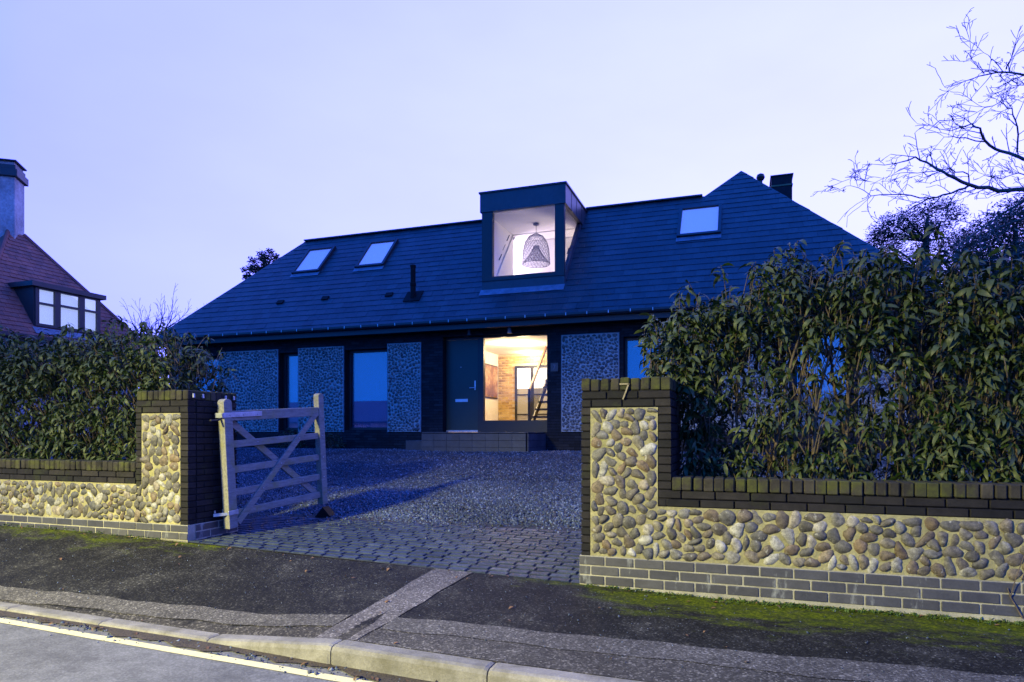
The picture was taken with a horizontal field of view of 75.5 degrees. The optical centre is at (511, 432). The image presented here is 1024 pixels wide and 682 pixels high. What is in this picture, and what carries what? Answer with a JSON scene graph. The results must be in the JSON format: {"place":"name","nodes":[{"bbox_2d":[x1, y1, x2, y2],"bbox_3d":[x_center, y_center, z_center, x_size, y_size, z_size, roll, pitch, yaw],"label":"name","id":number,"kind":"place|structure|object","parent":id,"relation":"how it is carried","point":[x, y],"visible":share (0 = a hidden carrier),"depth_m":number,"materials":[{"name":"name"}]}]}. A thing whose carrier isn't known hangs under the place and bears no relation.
{"place":"outdoors","nodes":[
{"label":"outdoors","id":0,"kind":"place"},
{"bbox_2d":[0,616,494,681],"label":"road","id":1,"kind":"structure","parent":0,"point":[28,654],"depth_m":3.98,"materials":[{"name":"grey asphalt"}]},
{"bbox_2d":[0,618,371,681],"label":"road line","id":2,"kind":"object","parent":1,"relation":"on","point":[213,657],"visible":1,"depth_m":4.14,"materials":[{"name":"paint"}]},
{"bbox_2d":[0,610,431,681],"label":"gutter silt","id":3,"kind":"object","parent":1,"relation":"on","point":[202,645],"visible":1,"depth_m":4.25,"materials":[{"name":"soil"}]},
{"bbox_2d":[0,616,436,681],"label":"gutter grit","id":4,"kind":"object","parent":1,"relation":"on","point":[227,655],"visible":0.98,"depth_m":4.18,"materials":[{"name":"gravel"}]},
{"bbox_2d":[0,602,642,681],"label":"kerb","id":5,"kind":"structure","parent":1,"relation":"on","point":[415,664],"depth_m":3.85,"materials":[{"name":"concrete"}]},
{"bbox_2d":[272,428,308,447],"bbox_3d":[-5.586,0.165,16.683,0.986,0.565,0.658,0,0,19],"label":"shrub","id":6,"kind":"object","parent":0,"point":[294,433],"visible":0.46,"depth_m":16.68,"materials":[{"name":"green plant"}]},
{"bbox_2d":[109,512,581,583],"bbox_3d":[-1.386,1.145,6.911,5.216,0.210,1.970,0,0,19],"label":"sett apron","id":7,"kind":"object","parent":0,"point":[506,550],"visible":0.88,"depth_m":6.51,"materials":[{"name":"stone"}]},
{"bbox_2d":[315,506,334,516],"bbox_3d":[-2.322,0.985,8.243,0.200,0.120,0.200,0,0,5],"label":"gate stop","id":8,"kind":"object","parent":7,"relation":"on","point":[326,511],"visible":0.91,"depth_m":8.15,"materials":[{"name":"black rubber"}]},
{"bbox_2d":[0,526,1023,681],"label":"pavement","id":9,"kind":"structure","parent":0,"point":[38,562],"depth_m":4.77,"materials":[{"name":"grey asphalt"}]},
{"bbox_2d":[0,585,350,625],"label":"pavement patch","id":10,"kind":"object","parent":9,"relation":"on","point":[116,605],"visible":1,"depth_m":4.92,"materials":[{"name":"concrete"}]},
{"bbox_2d":[315,568,472,639],"bbox_3d":[-0.785,1.218,4.804,0.349,0.131,1.607,0,0,22],"label":"pavement strip","id":11,"kind":"object","parent":9,"relation":"on","point":[408,596],"visible":1,"depth_m":4.74,"materials":[{"name":"concrete"}]},
{"bbox_2d":[21,526,998,681],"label":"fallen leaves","id":12,"kind":"object","parent":9,"relation":"on","point":[207,647],"visible":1,"depth_m":4.61,"materials":[{"name":"brown plant"}]},
{"bbox_2d":[3,526,1021,681],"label":"pavement grit","id":13,"kind":"object","parent":9,"relation":"on","point":[483,601],"visible":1,"depth_m":4.66,"materials":[{"name":"gravel"}]},
{"bbox_2d":[3,523,1023,625],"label":"weeds","id":14,"kind":"object","parent":9,"relation":"on","point":[794,604],"visible":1,"depth_m":4.60,"materials":[{"name":"green plant"}]},
{"bbox_2d":[362,629,860,681],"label":"pavement patch","id":15,"kind":"object","parent":9,"relation":"on","point":[650,670],"visible":1,"depth_m":3.63,"materials":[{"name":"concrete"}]},
{"bbox_2d":[380,617,1023,681],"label":"pavement patch","id":16,"kind":"object","parent":9,"relation":"on","point":[826,668],"visible":1,"depth_m":3.70,"materials":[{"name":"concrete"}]},
{"bbox_2d":[580,377,1023,621],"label":"boundary wall","id":17,"kind":"structure","parent":9,"relation":"on","point":[652,520],"depth_m":4.73,"materials":[{"name":"beige stone"}]},
{"bbox_2d":[1007,557,1023,618],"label":"creeper","id":18,"kind":"object","parent":17,"relation":"attached to","point":[1012,591],"visible":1,"depth_m":4.24,"materials":[{"name":"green plant"}]},
{"bbox_2d":[14,448,1009,527],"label":"gravel drive","id":19,"kind":"structure","parent":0,"point":[469,472],"depth_m":11.71,"materials":[{"name":"grey gravel"}]},
{"bbox_2d":[0,390,237,542],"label":"boundary wall","id":20,"kind":"structure","parent":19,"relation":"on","point":[166,485],"depth_m":6.77,"materials":[{"name":"beige stone"}]},
{"bbox_2d":[210,393,327,528],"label":"gate","id":21,"kind":"structure","parent":20,"relation":"attached to","point":[227,417],"depth_m":7.32,"materials":[{"name":"brown wood"}]},
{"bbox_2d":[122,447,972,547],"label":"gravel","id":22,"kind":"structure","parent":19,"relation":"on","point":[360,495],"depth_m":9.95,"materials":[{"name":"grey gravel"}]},
{"bbox_2d":[325,430,345,448],"bbox_3d":[-4.480,0.182,16.270,0.799,0.490,0.570,0,0,-1],"label":"shrub","id":23,"kind":"object","parent":22,"relation":"on","point":[334,442],"visible":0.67,"depth_m":16.22,"materials":[{"name":"green plant"}]},
{"bbox_2d":[0,0,1023,387],"label":"sky","id":24,"kind":"structure","parent":0,"point":[160,144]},
{"bbox_2d":[528,346,546,419],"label":"staircase","id":25,"kind":"structure","parent":0,"point":[539,399],"depth_m":16.96,"materials":[{"name":"wood"}]},
{"label":"garden ground","id":26,"kind":"structure","parent":0,"visible":0},
{"bbox_2d":[0,158,151,451],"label":"neighbour house","id":27,"kind":"structure","parent":26,"relation":"on","point":[41,289],"depth_m":19.15,"materials":[{"name":"red ceramic"}]},
{"bbox_2d":[117,283,191,351],"bbox_3d":[-21.728,-4.759,39.809,3.890,8.719,4.140,0,0,19],"label":"bare tree","id":28,"kind":"object","parent":26,"relation":"on","point":[170,319],"visible":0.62,"depth_m":39.82,"materials":[{"name":"brown plant"}]},
{"bbox_2d":[240,248,279,279],"bbox_3d":[-9.111,-2.844,23.987,1.538,7.693,0.775,0,0,2],"label":"conifer","id":29,"kind":"object","parent":26,"relation":"on","point":[263,258],"visible":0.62,"depth_m":23.93,"materials":[{"name":"green plant"}]},
{"bbox_2d":[157,171,941,453],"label":"house","id":30,"kind":"structure","parent":26,"relation":"on","point":[394,338],"depth_m":15.87,"materials":[{"name":"tile"}]},
{"bbox_2d":[190,357,218,391],"bbox_3d":[-8.422,-1.060,18.355,1.159,2.000,0.160,0,0,19],"label":"window","id":31,"kind":"structure","parent":30,"relation":"in","point":[215,358],"depth_m":18.39,"materials":[{"name":"glass"}]},
{"bbox_2d":[284,353,297,429],"bbox_3d":[-5.719,-1.060,17.409,0.574,2.000,0.160,0,0,19],"label":"window","id":32,"kind":"structure","parent":30,"relation":"in","point":[290,360],"depth_m":17.48,"materials":[{"name":"glass"}]},
{"bbox_2d":[289,246,335,277],"bbox_3d":[-5.669,-4.871,18.889,0.934,1.048,0.924,0,0,19],"label":"roof window","id":33,"kind":"structure","parent":30,"relation":"in","point":[312,262],"depth_m":18.86,"materials":[{"name":"glass"}]},
{"bbox_2d":[349,349,386,429],"bbox_3d":[-3.539,-1.060,16.645,1.213,2.000,0.160,0,0,19],"label":"window","id":34,"kind":"structure","parent":30,"relation":"in","point":[367,368],"depth_m":16.73,"materials":[{"name":"glass"}]},
{"bbox_2d":[353,238,398,271],"bbox_3d":[-3.737,-4.878,18.218,0.911,1.062,0.937,0,0,19],"label":"roof window","id":35,"kind":"structure","parent":30,"relation":"in","point":[378,253],"depth_m":18.19,"materials":[{"name":"glass"}]},
{"bbox_2d":[446,339,477,429],"bbox_3d":[-1.216,-1.123,15.779,0.875,2.146,0.119,0,0,19],"label":"door","id":36,"kind":"structure","parent":30,"relation":"in","point":[461,355],"depth_m":15.76,"materials":[{"name":"grey paint"}]},
{"bbox_2d":[485,363,497,398],"bbox_3d":[-0.604,-1.465,19.140,0.032,0.970,1.030,0,0,19],"label":"picture","id":37,"kind":"object","parent":30,"relation":"attached to","point":[491,381],"visible":0.82,"depth_m":19.12},
{"bbox_2d":[515,365,546,419],"bbox_3d":[0.591,-0.976,19.358,1.060,1.951,0.050,0,0,19],"label":"interior door","id":38,"kind":"structure","parent":30,"relation":"in","point":[524,375],"depth_m":19.42,"materials":[{"name":"metal"}]},
{"bbox_2d":[522,223,549,267],"bbox_3d":[0.602,-4.682,16.477,0.706,1.016,0.706,0,0,19],"label":"pendant lamp","id":39,"kind":"object","parent":30,"relation":"hanging from","point":[534,250],"visible":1,"depth_m":16.40,"materials":[{"name":"metal"}]},
{"bbox_2d":[625,336,670,378],"bbox_3d":[2.974,-1.060,14.364,1.021,2.000,0.160,0,0,19],"label":"window","id":40,"kind":"structure","parent":30,"relation":"in","point":[633,357],"depth_m":14.51,"materials":[{"name":"glass"}]},
{"bbox_2d":[676,203,721,241],"bbox_3d":[4.362,-4.882,15.387,0.988,1.069,0.944,0,0,19],"label":"roof window","id":41,"kind":"structure","parent":30,"relation":"in","point":[697,222],"depth_m":15.36,"materials":[{"name":"glass"}]},
{"bbox_2d":[795,333,849,428],"bbox_3d":[6.193,-1.060,13.237,1.009,2.000,0.160,0,0,19],"label":"window","id":42,"kind":"structure","parent":30,"relation":"in","point":[825,387],"depth_m":13.26,"materials":[{"name":"glass"}]},
{"bbox_2d":[810,7,1023,268],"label":"bare tree","id":43,"kind":"object","parent":26,"relation":"on","point":[996,190],"visible":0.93,"depth_m":14.89,"materials":[{"name":"brown plant"}]},
{"bbox_2d":[862,196,979,388],"bbox_3d":[16.748,-4.405,27.026,5.081,11.070,2.494,0,0,-13],"label":"evergreen tree","id":44,"kind":"object","parent":26,"relation":"on","point":[882,237],"visible":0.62,"depth_m":26.90,"materials":[{"name":"green plant"}]},
{"bbox_2d":[919,229,1023,455],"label":"evergreen shrub","id":45,"kind":"object","parent":26,"relation":"on","point":[964,248],"visible":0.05,"depth_m":13.05,"materials":[{"name":"green plant"}]},
{"bbox_2d":[947,192,1023,284],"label":"evergreen tree","id":46,"kind":"object","parent":26,"relation":"on","point":[1014,232],"visible":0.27,"depth_m":21.80,"materials":[{"name":"green plant"}]},
{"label":"soil bed","id":47,"kind":"structure","parent":0,"visible":0},
{"bbox_2d":[634,223,1023,482],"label":"hedge","id":48,"kind":"object","parent":47,"relation":"on","point":[811,296],"visible":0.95,"depth_m":5.12,"materials":[{"name":"green plant"}]},
{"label":"soil bed","id":49,"kind":"structure","parent":0,"visible":0},
{"bbox_2d":[0,316,236,460],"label":"hedge","id":50,"kind":"object","parent":49,"relation":"on","point":[23,375],"visible":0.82,"depth_m":7.87,"materials":[{"name":"green plant"}]}
]}

